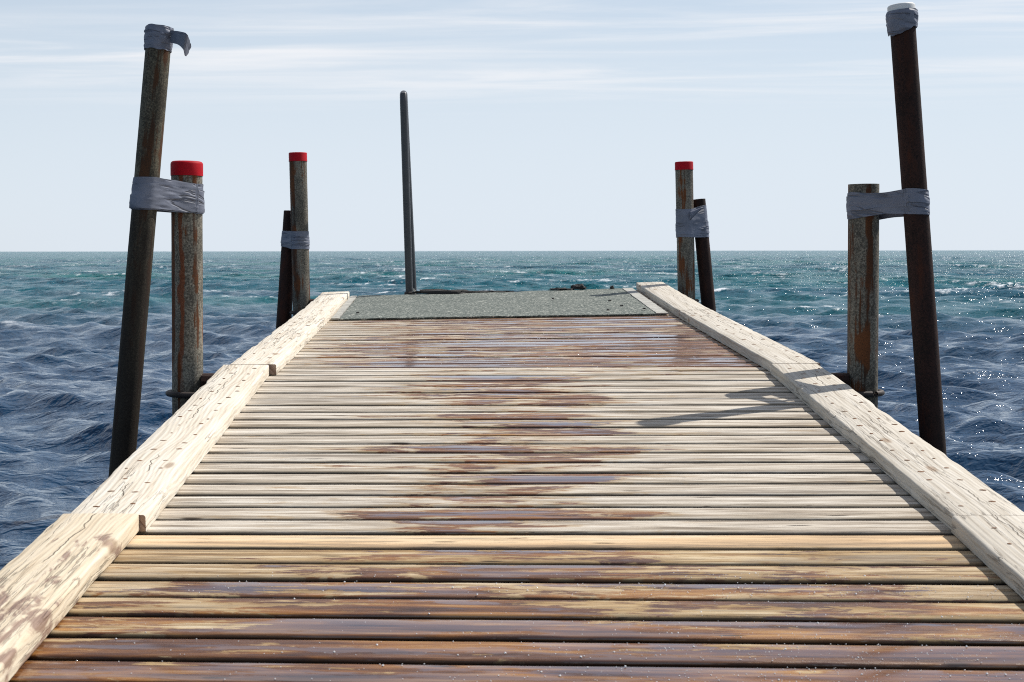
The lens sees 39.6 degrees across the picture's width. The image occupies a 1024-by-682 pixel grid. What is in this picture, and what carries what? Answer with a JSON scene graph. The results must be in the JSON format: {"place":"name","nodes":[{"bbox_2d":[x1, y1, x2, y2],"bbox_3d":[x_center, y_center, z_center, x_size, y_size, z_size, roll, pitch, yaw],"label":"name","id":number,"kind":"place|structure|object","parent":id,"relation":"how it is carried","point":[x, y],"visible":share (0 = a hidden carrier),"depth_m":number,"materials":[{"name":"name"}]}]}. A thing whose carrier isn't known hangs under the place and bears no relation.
{"place":"outdoors","nodes":[
{"label":"outdoors","id":0,"kind":"place"},
{"bbox_2d":[410,289,478,293],"bbox_3d":[-0.366,-0.285,8.148,0.469,0.028,0.071,0,4,0],"label":"seaweed clump","id":1,"kind":"object","parent":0,"point":[436,291],"visible":0.99,"depth_m":8.12,"materials":[{"name":"black plant"}]},
{"bbox_2d":[471,290,515,291],"bbox_3d":[-0.121,-0.285,8.144,0.382,0.012,0.045,0,4,0],"label":"seaweed clump","id":2,"kind":"object","parent":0,"point":[493,291],"visible":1,"depth_m":8.13,"materials":[{"name":"black plant"}]},
{"bbox_2d":[0,250,1023,569],"bbox_3d":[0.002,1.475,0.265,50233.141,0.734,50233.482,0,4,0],"label":"water","id":3,"kind":"structure","parent":0,"point":[60,322],"depth_m":27.88,"materials":[{"name":"blue liquid"}]},
{"bbox_2d":[108,24,190,477],"bbox_3d":[-1.221,0.745,4.445,0.156,3.464,0.122,5,0,0],"label":"leaning pipe","id":4,"kind":"object","parent":3,"relation":"in","point":[159,40],"visible":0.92,"depth_m":4.42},
{"bbox_2d":[165,160,214,415],"bbox_3d":[-1.039,0.936,4.689,0.195,3.041,0.141,1,4,0],"label":"steel post","id":5,"kind":"object","parent":3,"relation":"in","point":[190,378],"visible":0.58,"depth_m":4.58,"materials":[{"name":"brown metal"}]},
{"bbox_2d":[129,177,204,213],"bbox_3d":[-1.096,-0.462,4.527,0.114,0.112,0.284,2,4,31],"label":"tape lashing","id":6,"kind":"object","parent":5,"relation":"attached to","point":[159,194],"visible":1,"depth_m":4.46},
{"bbox_2d":[289,152,313,315],"bbox_3d":[-1.167,0.578,8.203,0.195,3.311,0.141,-1,4,0],"label":"steel post","id":7,"kind":"object","parent":3,"relation":"in","point":[299,222],"visible":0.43,"depth_m":8.09,"materials":[{"name":"brown metal"}]},
{"bbox_2d":[276,210,292,328],"bbox_3d":[-1.373,0.741,8.196,0.087,2.990,0.086,4,-1,0],"label":"leaning pipe","id":8,"kind":"object","parent":7,"relation":"attached to","point":[285,301],"visible":0.15,"depth_m":8.18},
{"bbox_2d":[281,231,309,248],"bbox_3d":[-1.246,-0.581,8.176,0.111,0.107,0.227,-3,5,-37],"label":"tape lashing","id":9,"kind":"object","parent":7,"relation":"attached to","point":[295,239],"visible":1,"depth_m":8.09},
{"bbox_2d":[230,282,819,375],"bbox_3d":[-0.033,-0.030,6.469,2.114,0.400,3.503,0,4,0],"label":"pier section","id":10,"kind":"object","parent":3,"relation":"in","point":[692,334],"visible":0.74,"depth_m":5.55,"materials":[{"name":"brown wood"}]},
{"bbox_2d":[400,90,416,294],"bbox_3d":[-0.580,0.133,8.456,0.174,3.201,0.423,0,4,0],"label":"ladder handrail","id":11,"kind":"object","parent":10,"relation":"attached to","point":[410,268],"visible":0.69,"depth_m":8.21,"materials":[{"name":"metal"}]},
{"bbox_2d":[331,288,667,319],"bbox_3d":[-0.088,-0.203,7.481,1.668,0.117,1.383,0,4,0],"label":"floor mat","id":12,"kind":"object","parent":10,"relation":"on","point":[590,302],"visible":1,"depth_m":7.35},
{"bbox_2d":[549,287,573,289],"bbox_3d":[0.287,-0.300,8.150,0.184,0.015,0.049,0,4,0],"label":"seaweed clump","id":13,"kind":"object","parent":12,"relation":"on","point":[557,288],"visible":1,"depth_m":8.14,"materials":[{"name":"black plant"}]},
{"bbox_2d":[571,283,586,288],"bbox_3d":[0.381,-0.315,8.163,0.108,0.035,0.069,1,4,11],"label":"seaweed clump","id":14,"kind":"object","parent":12,"relation":"on","point":[579,286],"visible":1,"depth_m":8.14,"materials":[{"name":"black plant"}]},
{"bbox_2d":[71,363,1023,535],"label":"pier section","id":15,"kind":"object","parent":3,"relation":"in","point":[781,449],"visible":0.98,"depth_m":3.48,"materials":[{"name":"brown wood"}]},
{"bbox_2d":[0,513,1023,681],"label":"pier section","id":16,"kind":"object","parent":15,"relation":"attached to","point":[71,585],"visible":1,"depth_m":2.45,"materials":[{"name":"brown wood"}]},
{"bbox_2d":[76,328,1019,681],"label":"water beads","id":17,"kind":"object","parent":16,"relation":"on","point":[688,592],"visible":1,"depth_m":2.35,"materials":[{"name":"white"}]},
{"bbox_2d":[675,161,698,301],"bbox_3d":[0.991,0.608,8.155,0.195,3.254,0.141,-2,4,0],"label":"steel post","id":18,"kind":"object","parent":3,"relation":"in","point":[685,245],"visible":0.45,"depth_m":8.04,"materials":[{"name":"brown metal"}]},
{"bbox_2d":[675,205,708,237],"bbox_3d":[1.028,-0.680,8.090,0.200,0.185,0.167,0,4,0],"label":"tape lashing","id":19,"kind":"object","parent":18,"relation":"attached to","point":[693,222],"visible":0.99,"depth_m":8.04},
{"bbox_2d":[693,199,715,311],"bbox_3d":[1.210,0.711,8.124,0.082,3.053,0.082,-5,0,0],"label":"leaning pipe","id":20,"kind":"object","parent":18,"relation":"attached to","point":[705,274],"visible":0.25,"depth_m":8.09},
{"bbox_2d":[831,184,884,407],"bbox_3d":[1.129,0.971,4.711,0.195,2.964,0.141,-1,4,0],"label":"steel post","id":21,"kind":"object","parent":3,"relation":"in","point":[860,376],"visible":0.4,"depth_m":4.60,"materials":[{"name":"metal"}]},
{"bbox_2d":[846,188,929,219],"bbox_3d":[1.201,-0.435,4.543,0.110,0.096,0.306,-3,5,-37],"label":"tape lashing","id":22,"kind":"object","parent":21,"relation":"attached to","point":[892,204],"visible":0.98,"depth_m":4.49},
{"bbox_2d":[886,2,946,455],"bbox_3d":[1.353,0.706,4.479,0.101,3.525,0.101,-4,1,0],"label":"leaning pipe","id":23,"kind":"object","parent":3,"relation":"in","point":[901,22],"visible":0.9,"depth_m":4.43,"materials":[{"name":"brown metal"}]},
{"bbox_2d":[0,0,1023,251],"label":"sky","id":24,"kind":"structure","parent":0,"point":[535,125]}
]}

